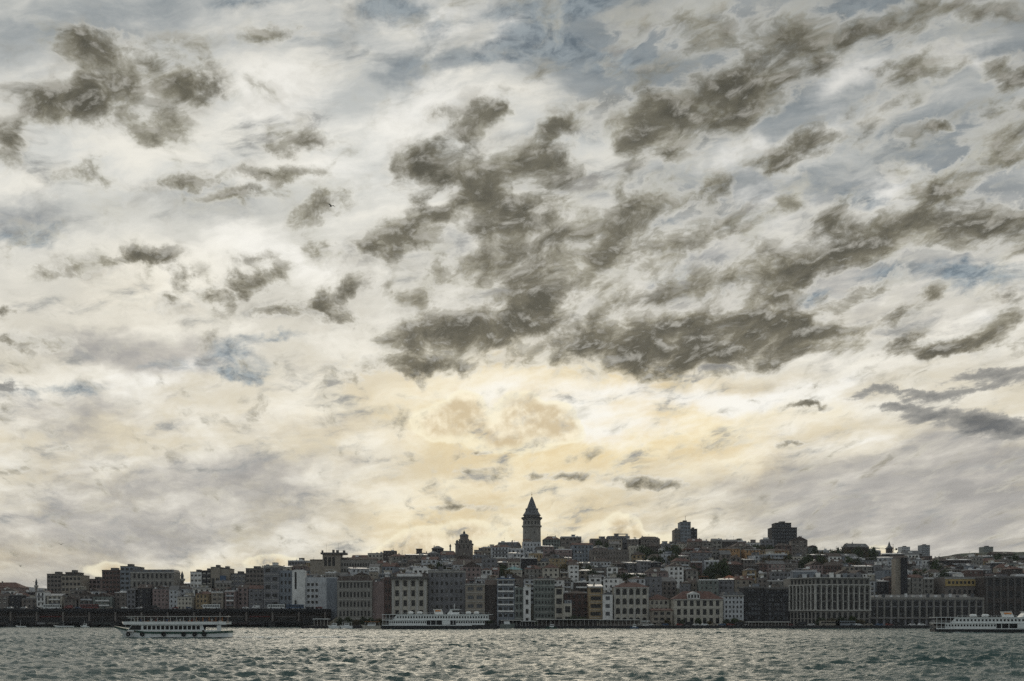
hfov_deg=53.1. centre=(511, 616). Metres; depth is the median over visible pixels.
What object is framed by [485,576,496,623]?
quay building
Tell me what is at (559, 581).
hillside house
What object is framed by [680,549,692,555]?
salmon block
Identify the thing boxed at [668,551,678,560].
tree
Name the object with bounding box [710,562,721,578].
tree
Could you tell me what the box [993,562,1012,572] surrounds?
hillside house
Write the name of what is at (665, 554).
hillside house
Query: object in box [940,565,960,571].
hillside house
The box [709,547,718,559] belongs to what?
hillside house
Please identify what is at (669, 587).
hillside house
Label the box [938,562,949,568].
hillside house
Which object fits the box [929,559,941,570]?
tree
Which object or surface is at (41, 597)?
hillside house
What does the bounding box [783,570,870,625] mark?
hotel building
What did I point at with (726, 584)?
hillside house
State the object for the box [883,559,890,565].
apartment block
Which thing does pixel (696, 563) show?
hillside house
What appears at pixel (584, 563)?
hillside house
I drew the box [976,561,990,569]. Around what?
hillside house
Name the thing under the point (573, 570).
hillside house
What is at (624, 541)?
skyline block
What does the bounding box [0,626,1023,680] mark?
water
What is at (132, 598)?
hillside house
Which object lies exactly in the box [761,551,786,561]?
hillside house
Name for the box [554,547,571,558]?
hillside house
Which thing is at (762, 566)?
hillside house
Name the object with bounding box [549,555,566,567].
apartment block
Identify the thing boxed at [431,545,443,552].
hillside house
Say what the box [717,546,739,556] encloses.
orange block
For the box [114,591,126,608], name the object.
hillside house
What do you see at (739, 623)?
van
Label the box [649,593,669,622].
quay building
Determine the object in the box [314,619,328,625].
quay pavilion
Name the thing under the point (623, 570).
hillside house
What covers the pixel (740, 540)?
hillside house
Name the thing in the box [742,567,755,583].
hillside house
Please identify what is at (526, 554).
hillside house
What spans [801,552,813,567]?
tree
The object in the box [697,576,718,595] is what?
hillside house
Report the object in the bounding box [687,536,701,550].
hillside house
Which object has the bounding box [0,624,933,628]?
quay
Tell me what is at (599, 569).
hillside house
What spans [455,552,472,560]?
hillside house
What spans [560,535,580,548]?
hillside house
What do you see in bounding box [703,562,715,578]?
tree
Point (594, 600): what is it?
quay building
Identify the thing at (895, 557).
hillside house
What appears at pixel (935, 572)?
hillside house
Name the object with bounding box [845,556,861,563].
hillside house
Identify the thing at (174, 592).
hillside house
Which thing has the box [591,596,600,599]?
window
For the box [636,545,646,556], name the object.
tree
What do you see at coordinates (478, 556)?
hillside house
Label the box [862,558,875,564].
hillside house
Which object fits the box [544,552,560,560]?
hillside house
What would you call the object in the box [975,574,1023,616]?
post hall
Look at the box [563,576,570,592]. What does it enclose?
hillside house
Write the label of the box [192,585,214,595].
arcade house
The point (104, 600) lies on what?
hillside house
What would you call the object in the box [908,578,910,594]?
hillside house
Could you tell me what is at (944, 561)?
hillside house
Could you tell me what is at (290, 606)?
bus
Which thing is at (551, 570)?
hillside house
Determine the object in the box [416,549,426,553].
chimney house
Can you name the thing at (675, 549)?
tree
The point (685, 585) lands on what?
hillside house
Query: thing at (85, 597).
hillside house
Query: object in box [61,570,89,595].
terraced block
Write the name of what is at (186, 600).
apartment block
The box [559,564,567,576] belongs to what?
tree
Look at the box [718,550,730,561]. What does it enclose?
hillside house
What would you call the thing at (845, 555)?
hillside house
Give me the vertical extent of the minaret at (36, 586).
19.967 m
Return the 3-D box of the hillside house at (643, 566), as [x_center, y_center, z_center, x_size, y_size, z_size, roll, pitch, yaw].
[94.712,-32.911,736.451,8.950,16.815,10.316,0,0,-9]
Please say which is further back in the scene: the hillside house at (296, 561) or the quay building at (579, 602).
the hillside house at (296, 561)
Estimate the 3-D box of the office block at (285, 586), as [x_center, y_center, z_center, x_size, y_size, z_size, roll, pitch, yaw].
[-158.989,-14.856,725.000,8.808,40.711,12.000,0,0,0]
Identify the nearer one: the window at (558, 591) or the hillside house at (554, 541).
the window at (558, 591)
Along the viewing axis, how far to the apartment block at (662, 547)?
813.49 m
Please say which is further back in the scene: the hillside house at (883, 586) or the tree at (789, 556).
the tree at (789, 556)
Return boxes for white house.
[522,541,540,552]
[628,545,644,561]
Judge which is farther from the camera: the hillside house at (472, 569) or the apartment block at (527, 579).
the hillside house at (472, 569)
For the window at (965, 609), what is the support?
in the customs warehouse
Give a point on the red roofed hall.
(17, 586)
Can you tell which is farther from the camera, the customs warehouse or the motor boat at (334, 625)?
the customs warehouse
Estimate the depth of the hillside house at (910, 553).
857.70 m
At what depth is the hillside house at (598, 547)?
815.32 m
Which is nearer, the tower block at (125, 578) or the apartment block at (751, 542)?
the tower block at (125, 578)
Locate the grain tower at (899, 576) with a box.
[891,558,907,594]
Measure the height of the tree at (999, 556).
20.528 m
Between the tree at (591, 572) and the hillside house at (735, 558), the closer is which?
the tree at (591, 572)
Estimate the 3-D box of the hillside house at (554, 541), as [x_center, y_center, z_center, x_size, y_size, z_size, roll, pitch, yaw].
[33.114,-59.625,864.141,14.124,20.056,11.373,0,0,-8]
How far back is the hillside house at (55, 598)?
726.10 m
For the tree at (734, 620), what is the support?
on the quay
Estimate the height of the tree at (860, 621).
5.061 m
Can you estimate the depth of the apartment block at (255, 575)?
760.00 m
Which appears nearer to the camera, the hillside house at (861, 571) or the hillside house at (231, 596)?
the hillside house at (861, 571)
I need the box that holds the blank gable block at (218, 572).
[211,565,234,587]
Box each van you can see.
[683,622,692,625]
[734,622,743,625]
[795,622,804,625]
[894,622,904,625]
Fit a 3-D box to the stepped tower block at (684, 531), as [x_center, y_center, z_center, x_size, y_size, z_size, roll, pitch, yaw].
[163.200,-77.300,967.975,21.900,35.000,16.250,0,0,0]
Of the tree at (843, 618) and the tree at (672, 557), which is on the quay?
the tree at (843, 618)
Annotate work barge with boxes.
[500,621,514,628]
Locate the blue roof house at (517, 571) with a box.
[507,565,522,576]
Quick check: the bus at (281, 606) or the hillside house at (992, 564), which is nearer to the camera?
the bus at (281, 606)
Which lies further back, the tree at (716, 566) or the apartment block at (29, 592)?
the apartment block at (29, 592)
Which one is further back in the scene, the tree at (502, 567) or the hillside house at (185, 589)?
the hillside house at (185, 589)
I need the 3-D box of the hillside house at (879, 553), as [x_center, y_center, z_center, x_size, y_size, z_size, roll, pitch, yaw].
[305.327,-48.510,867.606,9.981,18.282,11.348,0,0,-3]
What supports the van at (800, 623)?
on the quay road
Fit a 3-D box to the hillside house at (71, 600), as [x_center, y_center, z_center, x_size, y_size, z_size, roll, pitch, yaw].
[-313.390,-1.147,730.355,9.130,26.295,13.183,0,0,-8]
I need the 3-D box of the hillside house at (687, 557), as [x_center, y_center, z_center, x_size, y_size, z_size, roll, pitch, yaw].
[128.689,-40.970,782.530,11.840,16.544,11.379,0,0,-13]
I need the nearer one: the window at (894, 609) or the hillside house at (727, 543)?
the window at (894, 609)
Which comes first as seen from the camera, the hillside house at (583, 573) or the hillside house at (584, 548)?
the hillside house at (583, 573)
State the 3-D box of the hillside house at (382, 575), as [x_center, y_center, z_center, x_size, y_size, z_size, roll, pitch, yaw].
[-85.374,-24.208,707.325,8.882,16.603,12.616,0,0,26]
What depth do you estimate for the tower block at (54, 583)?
760.00 m
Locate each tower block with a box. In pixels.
[47,572,64,593]
[90,577,101,588]
[102,568,119,595]
[120,564,144,590]
[672,516,696,546]
[768,521,796,544]
[898,546,909,552]
[918,544,929,555]
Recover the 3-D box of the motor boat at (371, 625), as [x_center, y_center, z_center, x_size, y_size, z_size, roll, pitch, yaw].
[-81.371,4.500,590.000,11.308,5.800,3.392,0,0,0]
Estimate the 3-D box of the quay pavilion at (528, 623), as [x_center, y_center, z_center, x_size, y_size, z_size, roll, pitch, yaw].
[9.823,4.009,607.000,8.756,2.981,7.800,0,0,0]
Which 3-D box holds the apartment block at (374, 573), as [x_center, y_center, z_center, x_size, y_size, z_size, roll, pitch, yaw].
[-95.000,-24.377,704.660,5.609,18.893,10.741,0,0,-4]
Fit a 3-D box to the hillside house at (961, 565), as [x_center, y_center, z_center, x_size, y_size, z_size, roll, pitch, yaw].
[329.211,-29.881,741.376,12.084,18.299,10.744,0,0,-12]
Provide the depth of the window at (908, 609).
630.49 m
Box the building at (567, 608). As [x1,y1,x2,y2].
[563,600,571,618]
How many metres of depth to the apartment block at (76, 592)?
736.84 m
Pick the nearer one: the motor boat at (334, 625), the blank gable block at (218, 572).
the motor boat at (334, 625)
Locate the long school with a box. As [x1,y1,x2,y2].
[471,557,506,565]
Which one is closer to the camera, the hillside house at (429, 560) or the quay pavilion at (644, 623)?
the quay pavilion at (644, 623)
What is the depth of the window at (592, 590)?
638.23 m
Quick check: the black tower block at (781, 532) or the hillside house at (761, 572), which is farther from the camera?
the black tower block at (781, 532)
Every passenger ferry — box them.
[382,604,496,628]
[929,610,1023,632]
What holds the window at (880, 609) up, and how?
in the customs warehouse
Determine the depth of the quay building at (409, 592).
645.00 m
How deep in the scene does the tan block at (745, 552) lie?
802.00 m
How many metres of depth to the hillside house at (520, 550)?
810.80 m
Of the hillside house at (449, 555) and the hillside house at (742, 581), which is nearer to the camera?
the hillside house at (742, 581)
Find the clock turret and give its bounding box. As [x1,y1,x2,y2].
[885,542,892,552]
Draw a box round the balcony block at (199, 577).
[190,568,210,587]
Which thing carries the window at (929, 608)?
in the customs warehouse
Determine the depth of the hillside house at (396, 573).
697.26 m
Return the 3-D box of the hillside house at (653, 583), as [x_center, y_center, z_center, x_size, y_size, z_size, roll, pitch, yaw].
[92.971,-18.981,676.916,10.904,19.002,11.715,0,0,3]
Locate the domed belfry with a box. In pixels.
[449,531,473,558]
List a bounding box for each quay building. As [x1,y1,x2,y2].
[337,576,374,622]
[372,579,383,620]
[384,574,391,620]
[389,574,429,613]
[428,566,465,613]
[465,580,484,613]
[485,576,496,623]
[496,574,514,624]
[515,583,522,624]
[523,584,531,620]
[533,576,554,620]
[555,585,563,618]
[564,589,586,616]
[587,583,602,624]
[602,590,612,619]
[611,581,648,624]
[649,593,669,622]
[649,609,672,625]
[670,590,723,624]
[719,592,743,622]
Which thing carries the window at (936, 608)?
in the customs warehouse
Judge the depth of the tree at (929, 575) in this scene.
690.96 m
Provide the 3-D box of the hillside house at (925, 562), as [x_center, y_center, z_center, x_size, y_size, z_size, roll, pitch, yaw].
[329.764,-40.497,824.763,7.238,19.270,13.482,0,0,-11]
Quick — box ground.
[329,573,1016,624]
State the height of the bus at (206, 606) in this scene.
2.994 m
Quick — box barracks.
[944,554,962,558]
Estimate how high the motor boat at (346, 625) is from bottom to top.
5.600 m
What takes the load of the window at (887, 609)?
in the customs warehouse
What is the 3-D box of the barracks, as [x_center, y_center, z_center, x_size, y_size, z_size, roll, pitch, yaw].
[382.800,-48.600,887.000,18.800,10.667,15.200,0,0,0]
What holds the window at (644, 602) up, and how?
in the quay building at (630, 600)
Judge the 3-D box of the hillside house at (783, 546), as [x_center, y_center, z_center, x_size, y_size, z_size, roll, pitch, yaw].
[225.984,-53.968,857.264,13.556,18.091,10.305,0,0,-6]
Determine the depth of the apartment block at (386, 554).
854.98 m
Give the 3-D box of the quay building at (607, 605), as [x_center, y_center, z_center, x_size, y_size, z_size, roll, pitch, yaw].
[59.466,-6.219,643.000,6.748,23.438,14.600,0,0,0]
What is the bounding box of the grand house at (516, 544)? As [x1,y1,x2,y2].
[497,542,521,547]
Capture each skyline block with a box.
[589,536,606,546]
[606,533,629,548]
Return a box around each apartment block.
[10,591,25,608]
[22,595,36,623]
[24,590,34,594]
[70,586,87,597]
[153,586,169,608]
[177,593,195,608]
[231,571,245,586]
[246,566,263,584]
[368,552,382,559]
[369,568,378,579]
[383,548,396,562]
[397,559,407,566]
[438,557,449,565]
[469,574,490,582]
[482,554,496,568]
[488,575,497,579]
[523,575,532,603]
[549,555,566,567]
[603,574,621,592]
[606,564,617,577]
[608,536,621,548]
[658,545,668,551]
[745,565,758,570]
[746,540,759,545]
[748,552,760,563]
[757,574,766,586]
[759,537,773,548]
[768,568,790,579]
[784,560,797,570]
[841,563,853,571]
[865,576,874,595]
[871,562,886,570]
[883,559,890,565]
[919,553,931,559]
[965,554,982,564]
[997,556,1012,562]
[1000,561,1017,566]
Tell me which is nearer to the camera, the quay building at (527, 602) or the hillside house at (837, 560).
the quay building at (527, 602)
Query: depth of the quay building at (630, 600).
638.00 m
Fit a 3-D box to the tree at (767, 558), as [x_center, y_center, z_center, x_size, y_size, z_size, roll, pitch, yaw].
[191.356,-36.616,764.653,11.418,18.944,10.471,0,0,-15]
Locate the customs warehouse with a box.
[870,593,983,624]
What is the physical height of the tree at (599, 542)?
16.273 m
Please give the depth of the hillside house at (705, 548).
810.71 m
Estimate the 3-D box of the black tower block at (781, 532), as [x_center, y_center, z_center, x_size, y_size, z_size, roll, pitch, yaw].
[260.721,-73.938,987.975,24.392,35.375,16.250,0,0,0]
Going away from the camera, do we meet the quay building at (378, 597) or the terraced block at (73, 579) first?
the quay building at (378, 597)
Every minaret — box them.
[34,579,37,594]
[180,572,184,585]
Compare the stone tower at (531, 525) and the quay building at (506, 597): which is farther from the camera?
the stone tower at (531, 525)
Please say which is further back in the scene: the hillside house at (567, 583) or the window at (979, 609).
the hillside house at (567, 583)
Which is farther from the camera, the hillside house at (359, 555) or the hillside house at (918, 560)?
the hillside house at (359, 555)
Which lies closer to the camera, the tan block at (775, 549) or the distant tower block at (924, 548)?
the tan block at (775, 549)
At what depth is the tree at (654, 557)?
766.27 m
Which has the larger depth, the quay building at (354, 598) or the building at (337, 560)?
the building at (337, 560)
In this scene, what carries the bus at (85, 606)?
on the road bridge
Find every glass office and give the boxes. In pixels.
[739,584,764,624]
[764,584,788,622]
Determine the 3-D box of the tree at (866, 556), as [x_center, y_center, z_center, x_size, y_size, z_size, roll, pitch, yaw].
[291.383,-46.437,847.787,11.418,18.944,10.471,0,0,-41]
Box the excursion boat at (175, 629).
[114,615,232,637]
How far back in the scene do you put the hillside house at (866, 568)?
739.43 m
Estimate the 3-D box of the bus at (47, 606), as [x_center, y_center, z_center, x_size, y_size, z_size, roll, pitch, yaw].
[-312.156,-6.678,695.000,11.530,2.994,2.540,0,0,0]
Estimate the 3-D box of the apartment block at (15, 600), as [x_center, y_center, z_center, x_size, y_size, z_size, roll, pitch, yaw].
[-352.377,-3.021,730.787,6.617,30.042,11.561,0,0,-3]
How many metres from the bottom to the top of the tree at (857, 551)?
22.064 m
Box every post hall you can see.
[934,573,974,596]
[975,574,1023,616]
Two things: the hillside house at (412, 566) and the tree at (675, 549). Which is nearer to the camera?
the hillside house at (412, 566)
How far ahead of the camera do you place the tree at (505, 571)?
691.64 m
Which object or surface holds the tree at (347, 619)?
on the quay
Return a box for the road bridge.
[0,607,330,626]
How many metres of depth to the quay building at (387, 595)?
652.00 m
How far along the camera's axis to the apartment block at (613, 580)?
666.54 m
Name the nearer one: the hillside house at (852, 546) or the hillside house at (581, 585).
the hillside house at (581, 585)
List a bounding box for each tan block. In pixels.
[741,546,760,558]
[760,548,789,554]
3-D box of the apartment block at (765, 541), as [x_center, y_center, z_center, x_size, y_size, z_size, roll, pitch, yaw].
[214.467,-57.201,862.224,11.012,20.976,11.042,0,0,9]
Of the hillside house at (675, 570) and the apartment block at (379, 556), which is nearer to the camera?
the hillside house at (675, 570)
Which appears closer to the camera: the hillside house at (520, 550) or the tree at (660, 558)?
the tree at (660, 558)
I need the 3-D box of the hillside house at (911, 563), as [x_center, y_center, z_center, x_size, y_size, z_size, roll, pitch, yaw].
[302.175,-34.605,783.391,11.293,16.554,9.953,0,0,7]
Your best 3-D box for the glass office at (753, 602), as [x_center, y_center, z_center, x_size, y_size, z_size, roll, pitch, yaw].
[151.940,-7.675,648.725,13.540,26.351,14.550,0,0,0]
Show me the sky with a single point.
(737, 269)
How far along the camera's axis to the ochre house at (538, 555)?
776.00 m
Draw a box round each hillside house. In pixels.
[0,592,11,623]
[1,587,18,593]
[12,592,29,597]
[37,588,50,623]
[46,594,65,623]
[64,596,77,608]
[78,591,94,623]
[89,585,106,594]
[93,592,114,623]
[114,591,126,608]
[127,587,136,608]
[137,583,153,608]
[169,583,180,608]
[178,584,192,595]
[196,591,210,608]
[211,592,224,608]
[215,579,231,591]
[225,587,237,623]
[237,584,249,623]
[248,581,263,623]
[288,558,305,565]
[292,564,307,569]
[325,569,339,576]
[348,563,368,575]
[352,555,367,556]
[354,572,368,575]
[369,561,380,572]
[377,559,387,572]
[379,570,391,578]
[381,561,399,572]
[389,553,405,562]
[391,569,405,575]
[405,551,426,564]
[407,559,418,566]
[407,563,419,569]
[413,565,430,573]
[421,557,439,566]
[427,550,439,558]
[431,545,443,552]
[440,551,455,559]
[442,560,452,569]
[453,561,473,569]
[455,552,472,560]
[460,560,480,582]
[473,552,486,558]
[474,548,482,554]
[481,544,494,557]
[482,564,491,577]
[491,543,511,559]
[491,567,499,577]
[497,560,507,566]
[505,574,522,586]
[507,557,519,567]
[508,551,520,568]
[510,545,523,557]
[521,555,536,577]
[523,565,541,577]
[524,550,532,557]
[535,547,542,552]
[537,558,549,567]
[540,545,553,557]
[542,536,560,548]
[542,561,558,578]
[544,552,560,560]
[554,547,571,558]
[555,576,564,600]
[559,569,567,577]
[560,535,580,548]
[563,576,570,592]
[567,559,578,588]
[570,543,592,561]
[573,578,588,592]
[574,550,582,561]
[579,561,589,568]
[579,565,592,580]
[588,573,601,583]
[589,557,611,566]
[591,564,605,582]
[593,545,607,548]
[608,540,619,548]
[613,561,624,567]
[618,564,627,578]
[621,561,635,572]
[627,537,638,548]
[627,575,644,584]
[631,550,644,562]
[636,559,650,573]
[639,536,659,549]
[644,567,667,576]
[644,573,661,597]
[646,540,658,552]
[647,554,658,560]
[651,560,660,567]
[659,551,674,563]
[660,541,670,547]
[660,576,676,597]
[664,561,683,587]
[670,556,689,567]
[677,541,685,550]
[679,554,689,560]
[679,577,691,592]
[684,564,697,580]
[686,576,696,590]
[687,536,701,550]
[690,549,711,572]
[690,558,701,575]
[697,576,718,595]
[699,544,708,550]
[702,539,711,546]
[704,558,718,569]
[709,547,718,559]
[710,535,722,549]
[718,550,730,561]
[718,577,733,593]
[722,539,736,547]
[726,560,743,576]
[729,542,752,557]
[731,554,740,562]
[733,574,753,591]
[735,538,745,543]
[741,558,755,569]
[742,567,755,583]
[753,560,766,571]
[756,571,766,583]
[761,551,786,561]
[764,559,784,579]
[767,578,782,586]
[774,543,790,554]
[789,533,807,555]
[791,553,805,559]
[804,557,822,573]
[806,550,824,559]
[808,544,817,553]
[823,562,842,573]
[824,553,841,561]
[830,559,843,562]
[835,569,849,573]
[840,554,857,561]
[842,542,868,552]
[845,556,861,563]
[850,568,867,576]
[852,564,872,572]
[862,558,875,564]
[867,571,874,579]
[871,548,880,556]
[875,565,890,591]
[876,557,892,561]
[876,579,888,594]
[881,552,903,556]
[881,576,890,594]
[889,555,907,558]
[901,550,918,556]
[904,556,921,565]
[908,560,915,569]
[908,574,923,594]
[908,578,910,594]
[909,565,929,570]
[911,564,922,573]
[921,558,929,565]
[922,575,933,594]
[923,565,940,577]
[928,557,948,565]
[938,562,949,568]
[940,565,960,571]
[944,568,961,576]
[947,558,970,565]
[955,563,978,569]
[961,566,982,576]
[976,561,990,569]
[983,557,998,564]
[983,570,993,575]
[986,550,1013,555]
[986,560,1004,572]
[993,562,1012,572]
[1001,565,1022,575]
[1016,560,1023,564]
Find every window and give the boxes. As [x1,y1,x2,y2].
[295,572,296,588]
[556,589,561,594]
[556,598,561,603]
[556,608,561,613]
[565,606,569,611]
[591,589,600,591]
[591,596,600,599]
[591,604,600,607]
[591,612,600,615]
[642,598,646,604]
[871,607,875,616]
[878,607,882,616]
[885,607,889,616]
[892,607,896,616]
[899,607,903,616]
[906,607,910,616]
[914,607,917,616]
[921,607,924,616]
[928,607,931,616]
[935,607,938,616]
[942,607,945,616]
[949,607,952,616]
[956,607,959,616]
[963,607,967,616]
[970,607,974,613]
[977,607,981,616]
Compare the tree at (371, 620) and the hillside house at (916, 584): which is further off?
the hillside house at (916, 584)
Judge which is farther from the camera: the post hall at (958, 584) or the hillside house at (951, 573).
the hillside house at (951, 573)
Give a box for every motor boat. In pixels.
[328,623,339,628]
[340,623,352,628]
[361,622,380,628]
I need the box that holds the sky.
[0,0,1023,588]
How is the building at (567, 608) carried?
on the quay
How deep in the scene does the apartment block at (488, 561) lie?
730.25 m
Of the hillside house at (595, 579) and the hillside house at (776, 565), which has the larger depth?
the hillside house at (776, 565)
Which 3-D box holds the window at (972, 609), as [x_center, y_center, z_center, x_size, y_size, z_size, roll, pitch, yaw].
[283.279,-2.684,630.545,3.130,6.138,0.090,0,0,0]
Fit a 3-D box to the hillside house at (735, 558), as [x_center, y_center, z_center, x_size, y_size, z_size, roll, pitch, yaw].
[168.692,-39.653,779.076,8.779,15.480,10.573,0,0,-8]
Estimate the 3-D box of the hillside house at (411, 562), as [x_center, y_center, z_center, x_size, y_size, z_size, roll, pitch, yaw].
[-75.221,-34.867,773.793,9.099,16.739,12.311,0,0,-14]
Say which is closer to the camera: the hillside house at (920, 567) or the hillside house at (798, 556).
the hillside house at (920, 567)
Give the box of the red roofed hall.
[0,581,28,591]
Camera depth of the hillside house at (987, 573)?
707.77 m
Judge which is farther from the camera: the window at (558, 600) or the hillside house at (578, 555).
the hillside house at (578, 555)
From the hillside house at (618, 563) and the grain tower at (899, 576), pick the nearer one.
the grain tower at (899, 576)
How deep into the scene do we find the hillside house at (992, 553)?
863.32 m
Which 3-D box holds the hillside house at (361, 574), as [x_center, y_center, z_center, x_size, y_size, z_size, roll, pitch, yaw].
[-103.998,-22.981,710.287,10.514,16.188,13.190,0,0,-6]
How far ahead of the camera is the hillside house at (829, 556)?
818.64 m
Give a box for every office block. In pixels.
[263,562,282,623]
[279,567,291,623]
[292,570,337,623]
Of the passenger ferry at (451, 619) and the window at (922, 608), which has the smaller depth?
the passenger ferry at (451, 619)
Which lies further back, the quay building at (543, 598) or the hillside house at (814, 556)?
the hillside house at (814, 556)
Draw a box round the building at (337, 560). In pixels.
[310,550,377,574]
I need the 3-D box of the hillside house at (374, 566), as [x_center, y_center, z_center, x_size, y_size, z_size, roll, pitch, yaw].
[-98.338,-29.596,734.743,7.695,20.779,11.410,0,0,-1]
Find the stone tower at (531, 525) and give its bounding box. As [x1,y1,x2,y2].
[521,494,541,541]
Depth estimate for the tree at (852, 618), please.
621.80 m
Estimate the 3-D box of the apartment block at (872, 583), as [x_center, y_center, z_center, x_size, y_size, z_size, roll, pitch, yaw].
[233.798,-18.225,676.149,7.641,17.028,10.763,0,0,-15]
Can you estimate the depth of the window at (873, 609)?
630.49 m
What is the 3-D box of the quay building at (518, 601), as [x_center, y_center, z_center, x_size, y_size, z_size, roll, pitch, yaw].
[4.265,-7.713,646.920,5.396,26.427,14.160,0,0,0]
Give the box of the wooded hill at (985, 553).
[940,552,1023,557]
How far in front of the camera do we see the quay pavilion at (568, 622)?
606.00 m
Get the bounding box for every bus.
[43,604,60,608]
[80,604,98,608]
[203,604,220,608]
[268,604,284,608]
[286,604,303,608]
[819,621,839,625]
[837,621,854,625]
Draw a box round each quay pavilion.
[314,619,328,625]
[501,620,521,625]
[522,621,534,625]
[536,619,598,625]
[598,620,637,625]
[641,621,648,625]
[746,622,788,625]
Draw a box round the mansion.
[130,569,179,588]
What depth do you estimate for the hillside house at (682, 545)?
858.74 m
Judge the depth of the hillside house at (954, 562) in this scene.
810.29 m
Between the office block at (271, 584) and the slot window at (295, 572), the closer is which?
the slot window at (295, 572)
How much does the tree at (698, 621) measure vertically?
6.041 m
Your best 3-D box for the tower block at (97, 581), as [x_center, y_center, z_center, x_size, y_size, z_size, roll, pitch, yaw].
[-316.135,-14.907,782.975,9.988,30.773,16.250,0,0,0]
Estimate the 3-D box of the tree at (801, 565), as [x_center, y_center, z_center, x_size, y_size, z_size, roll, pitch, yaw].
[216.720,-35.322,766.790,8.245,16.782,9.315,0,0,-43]
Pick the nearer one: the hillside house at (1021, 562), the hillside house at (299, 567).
the hillside house at (1021, 562)
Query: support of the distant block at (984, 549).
on the wooded hill at (985, 553)
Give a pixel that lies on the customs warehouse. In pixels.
(906, 609)
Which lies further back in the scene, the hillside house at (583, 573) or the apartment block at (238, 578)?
the apartment block at (238, 578)
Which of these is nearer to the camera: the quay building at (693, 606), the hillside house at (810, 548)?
the quay building at (693, 606)
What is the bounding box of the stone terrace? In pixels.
[589,547,628,563]
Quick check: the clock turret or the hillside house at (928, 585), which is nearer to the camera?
the hillside house at (928, 585)
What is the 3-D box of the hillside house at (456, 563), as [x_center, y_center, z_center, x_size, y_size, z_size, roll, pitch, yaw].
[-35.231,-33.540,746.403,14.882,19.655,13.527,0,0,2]
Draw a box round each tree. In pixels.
[336,617,343,625]
[344,616,352,625]
[352,619,359,625]
[360,616,367,625]
[366,617,374,624]
[376,618,381,625]
[435,560,445,569]
[499,564,507,577]
[502,568,515,576]
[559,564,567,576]
[587,568,598,580]
[595,539,602,545]
[618,571,627,579]
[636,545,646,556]
[643,547,650,555]
[648,555,657,561]
[657,555,665,563]
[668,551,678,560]
[669,544,681,552]
[695,618,701,625]
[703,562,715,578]
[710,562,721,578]
[717,558,731,577]
[730,618,739,625]
[760,555,775,561]
[784,553,795,562]
[798,559,806,567]
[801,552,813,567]
[810,547,817,553]
[814,553,825,563]
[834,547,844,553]
[837,616,848,625]
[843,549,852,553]
[843,556,854,562]
[848,616,856,625]
[851,546,863,557]
[855,619,865,625]
[857,550,869,559]
[867,547,878,561]
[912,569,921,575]
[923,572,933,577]
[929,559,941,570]
[938,569,949,576]
[993,553,1001,559]
[1010,553,1018,560]
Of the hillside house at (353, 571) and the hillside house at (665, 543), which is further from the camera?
the hillside house at (665, 543)
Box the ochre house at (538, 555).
[529,550,542,560]
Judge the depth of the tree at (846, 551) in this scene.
843.75 m
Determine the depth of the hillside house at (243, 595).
729.51 m
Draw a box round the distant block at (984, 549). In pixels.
[979,546,992,552]
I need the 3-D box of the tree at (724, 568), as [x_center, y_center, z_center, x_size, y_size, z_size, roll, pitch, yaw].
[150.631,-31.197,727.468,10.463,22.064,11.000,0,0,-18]
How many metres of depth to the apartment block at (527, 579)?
667.23 m
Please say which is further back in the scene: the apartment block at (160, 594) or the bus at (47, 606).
the apartment block at (160, 594)
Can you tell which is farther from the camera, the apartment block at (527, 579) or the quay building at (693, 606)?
the apartment block at (527, 579)
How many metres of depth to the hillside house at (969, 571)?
707.89 m

